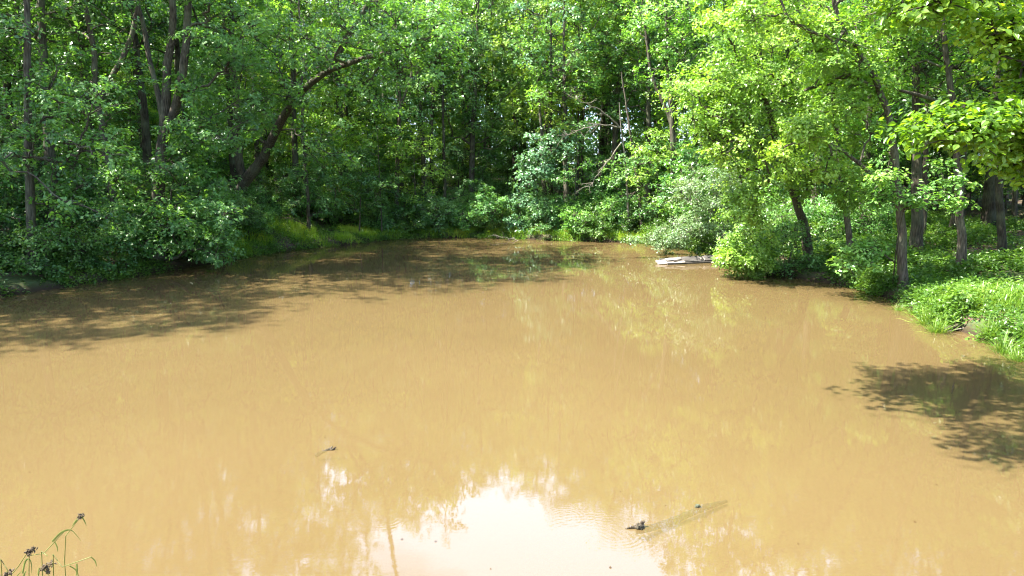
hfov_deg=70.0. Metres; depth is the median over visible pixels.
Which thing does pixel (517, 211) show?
shrub
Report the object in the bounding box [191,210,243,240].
shrub
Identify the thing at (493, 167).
sapling
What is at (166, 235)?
shrub
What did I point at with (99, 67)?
woodland tree
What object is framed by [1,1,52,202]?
woodland tree
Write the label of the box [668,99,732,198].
sapling
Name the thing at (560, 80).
woodland tree
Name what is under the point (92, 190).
sapling
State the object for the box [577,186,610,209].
shrub
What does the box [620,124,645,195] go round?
sapling
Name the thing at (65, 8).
woodland tree
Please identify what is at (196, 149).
sapling
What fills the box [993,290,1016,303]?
grass tuft
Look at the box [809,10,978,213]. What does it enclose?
woodland tree
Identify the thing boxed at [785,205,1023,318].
forest weeds
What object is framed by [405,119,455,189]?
sapling
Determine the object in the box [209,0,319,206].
woodland tree
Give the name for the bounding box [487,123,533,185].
sapling
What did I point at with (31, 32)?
woodland tree
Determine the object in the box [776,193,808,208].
shrub
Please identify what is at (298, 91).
leaning oak
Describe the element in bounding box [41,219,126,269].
shrub
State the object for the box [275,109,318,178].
sapling
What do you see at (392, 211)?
shrub
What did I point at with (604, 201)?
shrub
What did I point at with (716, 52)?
woodland tree
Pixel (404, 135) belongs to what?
woodland tree
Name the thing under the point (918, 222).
rough bark tree
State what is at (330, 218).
shrub
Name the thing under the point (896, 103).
woodland tree
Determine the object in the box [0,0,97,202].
woodland tree
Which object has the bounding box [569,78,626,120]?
woodland tree
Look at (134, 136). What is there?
sapling
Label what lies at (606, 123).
woodland tree
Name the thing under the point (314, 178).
slim tree
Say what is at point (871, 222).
shrub
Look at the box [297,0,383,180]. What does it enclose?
woodland tree
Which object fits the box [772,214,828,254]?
shrub
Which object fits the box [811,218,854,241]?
shrub
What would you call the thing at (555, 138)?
sapling
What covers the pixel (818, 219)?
shrub
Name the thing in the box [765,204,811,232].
shrub
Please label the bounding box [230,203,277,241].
shrub
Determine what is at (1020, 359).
grass tuft
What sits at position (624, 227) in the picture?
shrub
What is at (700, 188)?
sapling
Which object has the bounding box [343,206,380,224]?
shrub
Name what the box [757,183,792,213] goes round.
sapling
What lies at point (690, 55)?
woodland tree
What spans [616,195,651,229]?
shrub
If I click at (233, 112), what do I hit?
woodland tree
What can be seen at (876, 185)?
maple sapling
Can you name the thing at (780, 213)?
shrub
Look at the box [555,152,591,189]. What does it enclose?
sapling
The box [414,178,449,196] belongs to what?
sapling
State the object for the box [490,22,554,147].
woodland tree
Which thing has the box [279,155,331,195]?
sapling
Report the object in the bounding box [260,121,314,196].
sapling
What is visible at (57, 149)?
sapling
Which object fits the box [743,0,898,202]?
woodland tree
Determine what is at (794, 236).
shrub
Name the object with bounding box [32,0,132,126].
woodland tree
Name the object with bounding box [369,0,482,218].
twin stem tree
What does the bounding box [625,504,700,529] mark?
sunken log
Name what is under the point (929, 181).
sapling
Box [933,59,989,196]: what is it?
woodland tree
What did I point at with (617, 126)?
dead tree
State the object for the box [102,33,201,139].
woodland tree
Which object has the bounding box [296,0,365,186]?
woodland tree
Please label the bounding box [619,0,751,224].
corner tree
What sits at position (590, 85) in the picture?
brown trunk tree
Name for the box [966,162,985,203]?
sapling
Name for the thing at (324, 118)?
woodland tree
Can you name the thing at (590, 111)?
woodland tree
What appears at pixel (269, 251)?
edge weeds
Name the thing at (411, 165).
sapling
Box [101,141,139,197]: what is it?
sapling
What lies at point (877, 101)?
woodland tree
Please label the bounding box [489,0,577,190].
woodland tree
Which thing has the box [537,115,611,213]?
sapling
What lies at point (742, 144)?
sapling
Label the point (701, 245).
bush
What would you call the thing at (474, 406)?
water
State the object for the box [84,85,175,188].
sapling
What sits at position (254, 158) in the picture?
sapling
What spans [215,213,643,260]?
grass
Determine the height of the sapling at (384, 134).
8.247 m
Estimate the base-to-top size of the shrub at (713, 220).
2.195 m
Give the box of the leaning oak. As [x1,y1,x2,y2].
[148,0,473,224]
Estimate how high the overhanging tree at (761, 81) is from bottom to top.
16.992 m
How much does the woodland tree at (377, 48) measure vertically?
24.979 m
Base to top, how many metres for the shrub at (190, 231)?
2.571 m
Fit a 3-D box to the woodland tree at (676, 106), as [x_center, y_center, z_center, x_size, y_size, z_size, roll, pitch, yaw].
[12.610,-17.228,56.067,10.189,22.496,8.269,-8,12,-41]
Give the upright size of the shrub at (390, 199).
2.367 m
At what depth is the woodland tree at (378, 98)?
72.86 m
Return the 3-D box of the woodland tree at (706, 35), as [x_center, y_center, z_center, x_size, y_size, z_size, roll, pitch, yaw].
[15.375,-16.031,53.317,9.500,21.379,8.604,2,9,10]
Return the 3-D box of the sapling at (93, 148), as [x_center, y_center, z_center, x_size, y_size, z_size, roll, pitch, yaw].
[-21.398,-6.389,35.013,5.436,8.213,4.883,-6,10,-33]
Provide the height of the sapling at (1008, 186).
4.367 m
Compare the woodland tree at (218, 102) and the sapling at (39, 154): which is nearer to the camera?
the sapling at (39, 154)
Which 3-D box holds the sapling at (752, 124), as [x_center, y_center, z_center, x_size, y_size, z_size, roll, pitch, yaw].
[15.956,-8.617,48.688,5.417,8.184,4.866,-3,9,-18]
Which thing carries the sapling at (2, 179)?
on the ground at (15, 281)
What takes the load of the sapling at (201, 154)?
on the ground at (15, 281)
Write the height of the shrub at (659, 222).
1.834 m
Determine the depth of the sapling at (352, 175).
44.82 m
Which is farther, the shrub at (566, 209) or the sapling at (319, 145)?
the sapling at (319, 145)
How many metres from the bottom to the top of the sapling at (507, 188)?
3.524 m
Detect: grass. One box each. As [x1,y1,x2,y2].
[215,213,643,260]
[909,278,1023,342]
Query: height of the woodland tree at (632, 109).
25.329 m
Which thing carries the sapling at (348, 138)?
on the ground at (15, 281)
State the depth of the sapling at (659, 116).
49.04 m
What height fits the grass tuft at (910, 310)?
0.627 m
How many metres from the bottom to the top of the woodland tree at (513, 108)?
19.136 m
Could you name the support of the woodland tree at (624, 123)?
on the ground at (15, 281)
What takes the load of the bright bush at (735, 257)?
on the ground at (15, 281)
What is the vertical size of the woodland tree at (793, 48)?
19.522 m
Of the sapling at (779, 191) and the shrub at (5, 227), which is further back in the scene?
the sapling at (779, 191)
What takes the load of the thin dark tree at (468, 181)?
on the ground at (15, 281)
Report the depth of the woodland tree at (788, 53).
46.84 m
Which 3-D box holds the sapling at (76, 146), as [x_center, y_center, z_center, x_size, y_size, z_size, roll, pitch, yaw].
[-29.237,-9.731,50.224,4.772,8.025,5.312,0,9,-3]
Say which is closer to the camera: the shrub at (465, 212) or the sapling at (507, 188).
the shrub at (465, 212)
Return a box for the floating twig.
[322,446,335,450]
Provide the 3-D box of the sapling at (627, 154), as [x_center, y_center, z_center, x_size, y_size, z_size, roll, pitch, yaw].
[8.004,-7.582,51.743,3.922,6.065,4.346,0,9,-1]
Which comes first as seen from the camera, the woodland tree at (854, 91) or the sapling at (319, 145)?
the woodland tree at (854, 91)
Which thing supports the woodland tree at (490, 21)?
on the ground at (15, 281)
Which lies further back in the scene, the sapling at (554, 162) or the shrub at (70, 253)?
the sapling at (554, 162)
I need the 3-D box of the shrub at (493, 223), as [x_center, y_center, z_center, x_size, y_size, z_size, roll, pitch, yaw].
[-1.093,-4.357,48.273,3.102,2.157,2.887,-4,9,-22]
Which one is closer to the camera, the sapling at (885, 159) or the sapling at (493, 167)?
the sapling at (885, 159)
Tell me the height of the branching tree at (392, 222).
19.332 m
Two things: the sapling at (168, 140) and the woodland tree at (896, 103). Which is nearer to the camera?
the woodland tree at (896, 103)
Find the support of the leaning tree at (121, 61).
on the ground at (15, 281)
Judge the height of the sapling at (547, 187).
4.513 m
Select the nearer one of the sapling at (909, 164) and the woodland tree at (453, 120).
the sapling at (909, 164)
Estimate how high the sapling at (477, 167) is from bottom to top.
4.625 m
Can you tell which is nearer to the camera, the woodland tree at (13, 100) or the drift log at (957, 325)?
the drift log at (957, 325)
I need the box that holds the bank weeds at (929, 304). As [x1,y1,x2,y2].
[780,235,1023,353]
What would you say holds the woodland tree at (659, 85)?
on the ground at (15, 281)
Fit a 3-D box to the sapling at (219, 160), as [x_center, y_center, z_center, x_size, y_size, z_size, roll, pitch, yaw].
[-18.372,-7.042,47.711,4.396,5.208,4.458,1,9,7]
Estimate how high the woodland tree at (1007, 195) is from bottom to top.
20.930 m
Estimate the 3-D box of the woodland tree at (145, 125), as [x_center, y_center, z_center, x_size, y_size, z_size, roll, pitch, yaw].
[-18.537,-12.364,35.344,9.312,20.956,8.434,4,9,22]
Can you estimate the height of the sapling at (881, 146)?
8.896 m
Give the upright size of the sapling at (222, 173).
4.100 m
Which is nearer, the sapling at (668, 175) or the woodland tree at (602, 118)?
the sapling at (668, 175)
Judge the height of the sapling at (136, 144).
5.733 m
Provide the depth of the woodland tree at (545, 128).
54.48 m
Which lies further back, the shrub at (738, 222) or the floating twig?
the shrub at (738, 222)
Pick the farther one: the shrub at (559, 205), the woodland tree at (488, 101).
the woodland tree at (488, 101)
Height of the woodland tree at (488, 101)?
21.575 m
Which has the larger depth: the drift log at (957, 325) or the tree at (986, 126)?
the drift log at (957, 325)
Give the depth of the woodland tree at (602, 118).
55.43 m
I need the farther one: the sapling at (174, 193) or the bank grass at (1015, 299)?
the sapling at (174, 193)
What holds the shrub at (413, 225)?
on the ground at (15, 281)
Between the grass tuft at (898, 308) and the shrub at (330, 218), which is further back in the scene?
the shrub at (330, 218)
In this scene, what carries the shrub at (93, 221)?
on the ground at (15, 281)
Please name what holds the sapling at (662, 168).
on the ground at (15, 281)
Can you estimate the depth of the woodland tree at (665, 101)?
86.55 m
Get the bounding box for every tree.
[0,0,55,222]
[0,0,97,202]
[0,0,110,229]
[0,0,113,228]
[0,0,142,274]
[0,0,158,224]
[0,4,98,148]
[0,21,113,199]
[0,53,64,135]
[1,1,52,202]
[9,0,162,161]
[16,0,160,214]
[22,0,161,186]
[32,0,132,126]
[54,0,194,195]
[72,0,209,205]
[84,0,330,268]
[93,9,214,196]
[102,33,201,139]
[104,1,231,151]
[104,11,189,135]
[114,0,243,172]
[122,0,233,151]
[149,0,293,188]
[188,0,281,153]
[190,0,317,184]
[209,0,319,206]
[216,0,369,215]
[219,0,297,146]
[220,37,278,147]
[235,0,370,230]
[237,0,331,200]
[259,48,319,158]
[262,0,406,191]
[280,10,366,139]
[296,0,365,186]
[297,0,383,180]
[309,27,356,182]
[326,11,428,169]
[328,8,421,133]
[335,0,455,231]
[340,0,465,194]
[344,0,436,188]
[350,3,430,192]
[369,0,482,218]
[381,60,435,180]
[393,0,503,190]
[397,0,501,232]
[405,0,540,203]
[410,0,516,187]
[413,0,532,189]
[420,7,506,131]
[423,76,484,181]
[446,0,530,172]
[451,0,565,196]
[453,3,502,183]
[458,7,516,172]
[479,0,557,118]
[484,0,627,196]
[486,0,609,165]
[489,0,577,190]
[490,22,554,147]
[498,0,599,231]
[499,5,554,184]
[510,0,629,201]
[521,4,599,192]
[536,0,626,195]
[543,2,626,176]
[546,0,682,177]
[548,3,659,181]
[554,0,659,182]
[556,90,629,234]
[559,0,658,162]
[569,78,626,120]
[577,0,710,207]
[585,55,643,138]
[586,0,669,144]
[596,72,672,232]
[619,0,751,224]
[621,43,678,139]
[625,7,705,193]
[626,0,732,166]
[632,78,688,112]
[643,0,802,203]
[651,0,879,257]
[664,9,768,116]
[667,0,772,139]
[712,0,913,287]
[714,0,867,139]
[722,9,809,198]
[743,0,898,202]
[764,0,941,251]
[769,12,821,192]
[787,0,932,184]
[795,0,958,235]
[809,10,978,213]
[810,0,1015,264]
[838,0,1006,254]
[842,0,935,208]
[853,0,1023,191]
[875,0,1023,230]
[891,56,959,197]
[900,0,1023,251]
[900,12,1012,215]
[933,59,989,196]
[944,50,1020,220]
[949,1,1002,230]
[958,58,1008,202]
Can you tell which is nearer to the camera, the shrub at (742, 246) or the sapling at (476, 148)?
the shrub at (742, 246)
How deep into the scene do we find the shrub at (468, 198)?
51.14 m
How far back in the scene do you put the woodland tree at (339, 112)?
52.01 m
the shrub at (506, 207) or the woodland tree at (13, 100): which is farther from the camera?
the woodland tree at (13, 100)
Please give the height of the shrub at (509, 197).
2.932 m
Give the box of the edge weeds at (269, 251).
[0,228,1023,351]
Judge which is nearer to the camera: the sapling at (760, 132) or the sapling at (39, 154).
the sapling at (39, 154)
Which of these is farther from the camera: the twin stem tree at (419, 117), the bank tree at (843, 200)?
the twin stem tree at (419, 117)
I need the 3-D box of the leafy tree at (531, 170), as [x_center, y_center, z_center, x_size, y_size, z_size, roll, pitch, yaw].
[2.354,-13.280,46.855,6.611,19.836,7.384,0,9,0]
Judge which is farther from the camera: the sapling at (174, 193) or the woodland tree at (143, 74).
the woodland tree at (143, 74)
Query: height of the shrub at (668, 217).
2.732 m
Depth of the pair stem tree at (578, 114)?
52.67 m
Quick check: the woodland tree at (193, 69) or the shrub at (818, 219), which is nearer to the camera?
the shrub at (818, 219)
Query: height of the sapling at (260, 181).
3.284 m
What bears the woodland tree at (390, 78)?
on the ground at (15, 281)
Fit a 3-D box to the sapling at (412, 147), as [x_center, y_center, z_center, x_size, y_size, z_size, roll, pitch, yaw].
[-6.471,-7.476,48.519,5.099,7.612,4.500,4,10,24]
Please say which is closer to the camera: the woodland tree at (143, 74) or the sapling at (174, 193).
the sapling at (174, 193)
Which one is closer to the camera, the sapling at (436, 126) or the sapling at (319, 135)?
the sapling at (319, 135)
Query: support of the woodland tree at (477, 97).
on the ground at (15, 281)
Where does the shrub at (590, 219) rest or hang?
on the ground at (15, 281)
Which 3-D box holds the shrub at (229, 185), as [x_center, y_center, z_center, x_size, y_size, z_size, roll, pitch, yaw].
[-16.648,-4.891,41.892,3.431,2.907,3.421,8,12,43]
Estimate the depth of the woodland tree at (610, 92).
65.41 m
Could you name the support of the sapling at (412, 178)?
on the ground at (15, 281)
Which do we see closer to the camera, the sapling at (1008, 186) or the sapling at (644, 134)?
the sapling at (1008, 186)
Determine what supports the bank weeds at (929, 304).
on the ground at (15, 281)
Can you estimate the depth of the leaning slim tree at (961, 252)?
25.87 m
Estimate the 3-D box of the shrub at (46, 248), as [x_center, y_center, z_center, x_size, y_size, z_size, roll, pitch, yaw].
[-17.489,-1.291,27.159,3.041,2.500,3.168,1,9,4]
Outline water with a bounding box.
[0,238,1023,575]
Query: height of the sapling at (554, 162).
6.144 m
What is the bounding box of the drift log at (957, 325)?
[941,321,964,330]
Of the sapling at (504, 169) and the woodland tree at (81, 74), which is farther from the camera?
the sapling at (504, 169)
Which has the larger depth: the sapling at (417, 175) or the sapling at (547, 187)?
the sapling at (417, 175)
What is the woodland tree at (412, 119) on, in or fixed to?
on the ground at (15, 281)
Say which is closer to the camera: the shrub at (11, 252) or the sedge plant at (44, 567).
the sedge plant at (44, 567)
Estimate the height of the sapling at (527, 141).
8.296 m
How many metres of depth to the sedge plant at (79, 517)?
2.77 m
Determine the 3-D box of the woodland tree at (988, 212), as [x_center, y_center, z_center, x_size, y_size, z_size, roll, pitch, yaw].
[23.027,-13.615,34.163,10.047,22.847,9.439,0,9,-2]
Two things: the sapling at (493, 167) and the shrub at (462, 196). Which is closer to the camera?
the shrub at (462, 196)
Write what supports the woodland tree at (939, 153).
on the ground at (15, 281)
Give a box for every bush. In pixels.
[684,227,728,255]
[709,227,788,278]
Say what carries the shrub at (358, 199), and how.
on the ground at (15, 281)
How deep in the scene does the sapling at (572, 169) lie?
56.78 m
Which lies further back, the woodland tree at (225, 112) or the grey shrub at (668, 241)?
the woodland tree at (225, 112)
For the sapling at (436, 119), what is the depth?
62.89 m
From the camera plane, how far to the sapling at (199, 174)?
40.87 m
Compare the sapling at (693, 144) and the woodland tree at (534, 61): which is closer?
the sapling at (693, 144)
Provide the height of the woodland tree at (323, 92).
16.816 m
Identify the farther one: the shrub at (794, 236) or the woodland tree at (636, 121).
the woodland tree at (636, 121)
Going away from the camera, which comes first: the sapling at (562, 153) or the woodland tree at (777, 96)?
the woodland tree at (777, 96)
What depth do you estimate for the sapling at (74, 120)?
44.27 m
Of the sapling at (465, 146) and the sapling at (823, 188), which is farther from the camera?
the sapling at (465, 146)
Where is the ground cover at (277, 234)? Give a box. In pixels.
[2,199,1023,350]
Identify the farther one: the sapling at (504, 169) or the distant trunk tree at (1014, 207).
the sapling at (504, 169)
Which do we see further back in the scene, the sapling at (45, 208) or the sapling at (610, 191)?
the sapling at (610, 191)
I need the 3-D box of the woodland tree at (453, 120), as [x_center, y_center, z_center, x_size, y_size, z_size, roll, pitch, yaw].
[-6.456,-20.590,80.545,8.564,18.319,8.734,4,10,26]
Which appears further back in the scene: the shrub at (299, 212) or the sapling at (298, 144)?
the sapling at (298, 144)
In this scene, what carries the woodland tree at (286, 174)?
on the ground at (15, 281)
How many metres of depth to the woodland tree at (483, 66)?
77.11 m
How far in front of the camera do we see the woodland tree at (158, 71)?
44.45 m
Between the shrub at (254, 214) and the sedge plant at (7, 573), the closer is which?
the sedge plant at (7, 573)
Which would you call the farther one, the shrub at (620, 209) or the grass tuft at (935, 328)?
the shrub at (620, 209)
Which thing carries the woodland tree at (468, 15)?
on the ground at (15, 281)
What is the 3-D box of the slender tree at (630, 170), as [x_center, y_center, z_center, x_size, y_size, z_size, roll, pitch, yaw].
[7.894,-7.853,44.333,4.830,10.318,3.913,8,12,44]
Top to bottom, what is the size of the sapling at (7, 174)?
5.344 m
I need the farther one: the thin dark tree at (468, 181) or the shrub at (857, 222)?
the thin dark tree at (468, 181)
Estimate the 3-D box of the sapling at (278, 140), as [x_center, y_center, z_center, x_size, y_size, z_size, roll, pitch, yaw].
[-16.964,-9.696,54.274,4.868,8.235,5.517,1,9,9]
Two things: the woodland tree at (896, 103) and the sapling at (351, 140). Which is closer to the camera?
the woodland tree at (896, 103)
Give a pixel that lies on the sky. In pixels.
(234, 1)
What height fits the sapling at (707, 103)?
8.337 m
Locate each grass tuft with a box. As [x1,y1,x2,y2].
[891,301,909,310]
[897,307,942,325]
[901,305,915,313]
[917,314,960,336]
[969,313,1007,341]
[979,329,1022,356]
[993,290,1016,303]
[993,342,1023,363]
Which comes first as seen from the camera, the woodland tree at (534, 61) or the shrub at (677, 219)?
the shrub at (677, 219)
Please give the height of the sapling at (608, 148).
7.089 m
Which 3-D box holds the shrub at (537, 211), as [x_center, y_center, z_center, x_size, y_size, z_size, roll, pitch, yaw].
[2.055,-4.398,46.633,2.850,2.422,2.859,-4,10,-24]
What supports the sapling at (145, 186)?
on the ground at (15, 281)
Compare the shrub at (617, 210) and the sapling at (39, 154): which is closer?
the sapling at (39, 154)
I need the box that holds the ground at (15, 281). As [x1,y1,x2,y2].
[0,166,1023,350]
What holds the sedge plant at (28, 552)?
on the ground at (15, 281)
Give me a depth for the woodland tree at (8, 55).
34.25 m
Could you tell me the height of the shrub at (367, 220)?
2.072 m
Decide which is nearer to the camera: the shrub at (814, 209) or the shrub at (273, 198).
the shrub at (814, 209)
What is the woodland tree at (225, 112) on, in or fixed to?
on the ground at (15, 281)
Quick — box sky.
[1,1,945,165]
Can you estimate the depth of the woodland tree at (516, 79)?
77.33 m
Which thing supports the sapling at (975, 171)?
on the ground at (15, 281)
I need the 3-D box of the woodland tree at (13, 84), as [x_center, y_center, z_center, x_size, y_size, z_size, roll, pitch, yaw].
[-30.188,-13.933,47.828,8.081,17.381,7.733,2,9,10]
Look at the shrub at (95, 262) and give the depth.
28.89 m
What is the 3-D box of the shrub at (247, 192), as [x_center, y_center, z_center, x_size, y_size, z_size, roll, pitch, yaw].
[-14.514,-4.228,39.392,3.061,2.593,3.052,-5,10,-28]
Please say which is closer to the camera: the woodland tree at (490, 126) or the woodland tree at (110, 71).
the woodland tree at (110, 71)
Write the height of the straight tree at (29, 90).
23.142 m
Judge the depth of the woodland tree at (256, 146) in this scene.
50.25 m
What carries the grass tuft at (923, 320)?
on the ground at (15, 281)
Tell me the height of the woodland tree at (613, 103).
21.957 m
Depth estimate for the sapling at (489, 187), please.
56.42 m
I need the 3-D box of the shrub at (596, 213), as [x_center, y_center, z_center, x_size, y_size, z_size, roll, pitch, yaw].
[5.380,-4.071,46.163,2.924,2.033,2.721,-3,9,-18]
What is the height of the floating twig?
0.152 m
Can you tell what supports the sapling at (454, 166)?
on the ground at (15, 281)
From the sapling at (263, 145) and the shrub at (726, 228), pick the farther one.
the sapling at (263, 145)
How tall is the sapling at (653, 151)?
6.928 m
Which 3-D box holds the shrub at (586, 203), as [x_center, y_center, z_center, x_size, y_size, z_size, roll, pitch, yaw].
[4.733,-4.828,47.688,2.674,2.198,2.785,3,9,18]
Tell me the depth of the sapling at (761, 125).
45.98 m
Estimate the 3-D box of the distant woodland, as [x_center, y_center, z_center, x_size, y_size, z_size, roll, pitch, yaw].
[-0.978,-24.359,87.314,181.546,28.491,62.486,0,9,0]
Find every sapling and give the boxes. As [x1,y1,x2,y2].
[0,99,46,205]
[0,109,106,206]
[0,127,22,223]
[4,150,100,231]
[12,67,125,228]
[12,122,72,195]
[42,110,123,163]
[55,95,125,178]
[58,156,129,225]
[76,89,156,192]
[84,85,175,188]
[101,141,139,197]
[107,155,201,236]
[108,100,158,196]
[113,130,177,202]
[131,113,205,185]
[165,180,212,204]
[168,109,229,185]
[172,165,222,197]
[173,147,218,178]
[201,144,269,186]
[203,157,237,196]
[223,118,273,187]
[227,132,275,186]
[234,169,283,211]
[242,101,291,176]
[250,106,316,186]
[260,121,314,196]
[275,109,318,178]
[275,163,322,217]
[275,172,322,205]
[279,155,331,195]
[282,110,356,197]
[307,112,384,225]
[307,117,337,184]
[324,143,386,231]
[326,116,367,169]
[336,104,408,194]
[340,122,395,194]
[341,119,419,232]
[366,121,412,186]
[375,122,429,193]
[379,116,456,209]
[391,131,432,193]
[392,136,436,187]
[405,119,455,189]
[405,166,426,188]
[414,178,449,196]
[419,112,464,183]
[427,121,488,194]
[436,109,507,195]
[442,136,488,188]
[455,155,489,191]
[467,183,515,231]
[475,170,510,202]
[483,157,519,189]
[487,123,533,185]
[488,170,530,205]
[490,128,538,188]
[501,109,555,190]
[518,101,575,172]
[518,166,569,205]
[528,133,576,188]
[533,118,580,193]
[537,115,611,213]
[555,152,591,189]
[556,147,605,195]
[570,118,640,185]
[579,172,628,205]
[585,154,633,192]
[597,138,652,196]
[617,105,693,199]
[619,123,698,217]
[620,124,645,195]
[622,109,669,181]
[623,120,670,191]
[646,138,710,222]
[651,155,693,193]
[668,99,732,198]
[676,162,744,225]
[679,131,711,156]
[683,96,750,187]
[688,117,721,181]
[694,94,779,169]
[711,112,776,194]
[713,97,786,183]
[715,128,775,199]
[730,166,788,207]
[751,162,810,202]
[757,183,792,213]
[795,137,851,198]
[801,160,857,199]
[825,157,982,286]
[832,92,911,180]
[856,144,905,200]
[880,97,942,202]
[880,111,948,185]
[897,98,979,186]
[899,149,969,206]
[928,90,985,216]
[935,151,984,206]
[966,146,1020,185]
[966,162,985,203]
[974,164,1023,212]
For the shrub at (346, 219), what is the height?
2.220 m
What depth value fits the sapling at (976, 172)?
42.31 m
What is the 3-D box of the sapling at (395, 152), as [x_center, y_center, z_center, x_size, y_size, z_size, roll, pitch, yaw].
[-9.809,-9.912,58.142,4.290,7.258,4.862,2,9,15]
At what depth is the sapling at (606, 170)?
58.31 m
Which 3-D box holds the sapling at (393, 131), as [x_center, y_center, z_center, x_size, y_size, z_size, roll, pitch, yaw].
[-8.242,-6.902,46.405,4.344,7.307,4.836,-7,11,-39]
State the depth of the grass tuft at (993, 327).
17.84 m
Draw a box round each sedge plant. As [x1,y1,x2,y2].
[0,559,26,575]
[11,529,80,575]
[38,551,96,575]
[64,513,85,575]
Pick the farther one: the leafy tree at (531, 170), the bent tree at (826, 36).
the leafy tree at (531, 170)
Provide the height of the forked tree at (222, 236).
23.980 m
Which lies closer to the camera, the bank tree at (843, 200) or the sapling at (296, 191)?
the bank tree at (843, 200)
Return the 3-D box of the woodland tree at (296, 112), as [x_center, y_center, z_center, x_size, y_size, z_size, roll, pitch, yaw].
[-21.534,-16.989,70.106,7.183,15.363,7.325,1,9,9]
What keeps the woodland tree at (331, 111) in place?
on the ground at (15, 281)
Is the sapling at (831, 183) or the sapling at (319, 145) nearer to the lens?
the sapling at (831, 183)
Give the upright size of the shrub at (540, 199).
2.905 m
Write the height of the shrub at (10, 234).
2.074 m
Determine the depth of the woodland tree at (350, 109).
68.24 m
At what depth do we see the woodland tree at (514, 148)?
58.52 m
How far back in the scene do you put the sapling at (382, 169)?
51.82 m
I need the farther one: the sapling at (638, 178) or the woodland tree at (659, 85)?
the woodland tree at (659, 85)
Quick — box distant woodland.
[0,33,945,171]
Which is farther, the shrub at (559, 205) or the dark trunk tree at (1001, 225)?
the shrub at (559, 205)
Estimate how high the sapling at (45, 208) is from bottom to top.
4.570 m
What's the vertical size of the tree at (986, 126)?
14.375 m
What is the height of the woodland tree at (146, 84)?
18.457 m
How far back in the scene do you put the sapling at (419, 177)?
55.98 m
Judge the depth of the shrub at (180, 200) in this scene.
33.47 m
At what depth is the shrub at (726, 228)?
37.38 m
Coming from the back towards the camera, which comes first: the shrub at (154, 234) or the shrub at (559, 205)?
the shrub at (559, 205)
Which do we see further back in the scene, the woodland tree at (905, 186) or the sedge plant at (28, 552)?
the woodland tree at (905, 186)
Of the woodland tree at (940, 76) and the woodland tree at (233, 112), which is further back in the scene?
the woodland tree at (233, 112)
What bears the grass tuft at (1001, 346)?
on the ground at (15, 281)
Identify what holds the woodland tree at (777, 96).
on the ground at (15, 281)
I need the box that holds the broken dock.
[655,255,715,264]
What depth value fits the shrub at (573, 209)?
45.73 m
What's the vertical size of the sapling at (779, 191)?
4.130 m
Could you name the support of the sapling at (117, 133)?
on the ground at (15, 281)
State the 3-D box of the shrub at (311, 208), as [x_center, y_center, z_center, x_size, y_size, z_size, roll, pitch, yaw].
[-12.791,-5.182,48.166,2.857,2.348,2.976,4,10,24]
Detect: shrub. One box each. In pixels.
[0,191,50,246]
[0,199,45,239]
[0,220,85,280]
[0,227,62,271]
[0,230,61,271]
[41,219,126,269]
[48,225,98,258]
[65,186,122,229]
[70,193,127,240]
[77,228,149,274]
[110,216,182,258]
[131,220,186,241]
[165,194,221,250]
[166,208,217,256]
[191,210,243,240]
[203,177,237,196]
[226,190,264,230]
[228,185,272,230]
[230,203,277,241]
[247,185,284,217]
[285,196,316,218]
[297,193,338,220]
[320,187,366,226]
[322,204,361,225]
[341,189,372,215]
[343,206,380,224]
[356,205,391,229]
[370,192,402,216]
[370,204,412,229]
[393,208,432,233]
[399,200,423,222]
[407,198,449,225]
[412,193,466,234]
[438,191,467,213]
[450,201,491,230]
[453,189,491,211]
[454,186,479,205]
[474,207,513,231]
[485,202,517,225]
[500,188,533,213]
[508,204,526,219]
[518,199,541,223]
[519,190,566,227]
[521,200,561,235]
[544,197,579,228]
[554,198,585,223]
[555,201,593,237]
[566,212,612,241]
[574,197,600,220]
[576,207,620,232]
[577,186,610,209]
[585,191,622,220]
[599,197,637,229]
[603,194,631,223]
[612,204,649,233]
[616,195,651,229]
[623,161,744,254]
[637,215,670,234]
[638,192,670,226]
[641,217,672,239]
[665,210,705,232]
[700,214,727,239]
[705,220,732,233]
[716,227,753,250]
[718,199,773,231]
[732,205,798,257]
[739,199,795,248]
[756,218,826,278]
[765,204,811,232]
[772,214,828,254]
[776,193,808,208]
[782,205,814,239]
[802,193,863,238]
[806,197,852,231]
[810,205,853,232]
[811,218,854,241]
[838,200,897,236]
[852,211,893,233]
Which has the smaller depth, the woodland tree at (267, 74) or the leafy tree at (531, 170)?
the leafy tree at (531, 170)
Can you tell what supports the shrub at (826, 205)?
on the ground at (15, 281)
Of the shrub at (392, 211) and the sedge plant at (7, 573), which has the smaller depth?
the sedge plant at (7, 573)
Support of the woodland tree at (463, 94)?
on the ground at (15, 281)
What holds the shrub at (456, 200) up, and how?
on the ground at (15, 281)
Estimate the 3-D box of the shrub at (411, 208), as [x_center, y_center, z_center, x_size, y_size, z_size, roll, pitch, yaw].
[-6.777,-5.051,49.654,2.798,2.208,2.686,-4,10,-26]
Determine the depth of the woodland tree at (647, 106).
48.13 m
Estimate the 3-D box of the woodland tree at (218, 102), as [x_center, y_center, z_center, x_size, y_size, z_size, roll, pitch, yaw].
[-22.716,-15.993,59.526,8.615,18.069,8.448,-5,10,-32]
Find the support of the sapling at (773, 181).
on the ground at (15, 281)
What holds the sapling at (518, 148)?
on the ground at (15, 281)
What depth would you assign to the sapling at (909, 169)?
42.54 m
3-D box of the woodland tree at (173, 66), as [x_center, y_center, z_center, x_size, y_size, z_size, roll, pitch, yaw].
[-27.306,-17.211,56.665,9.280,21.104,8.718,7,11,39]
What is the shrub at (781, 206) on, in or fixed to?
on the ground at (15, 281)

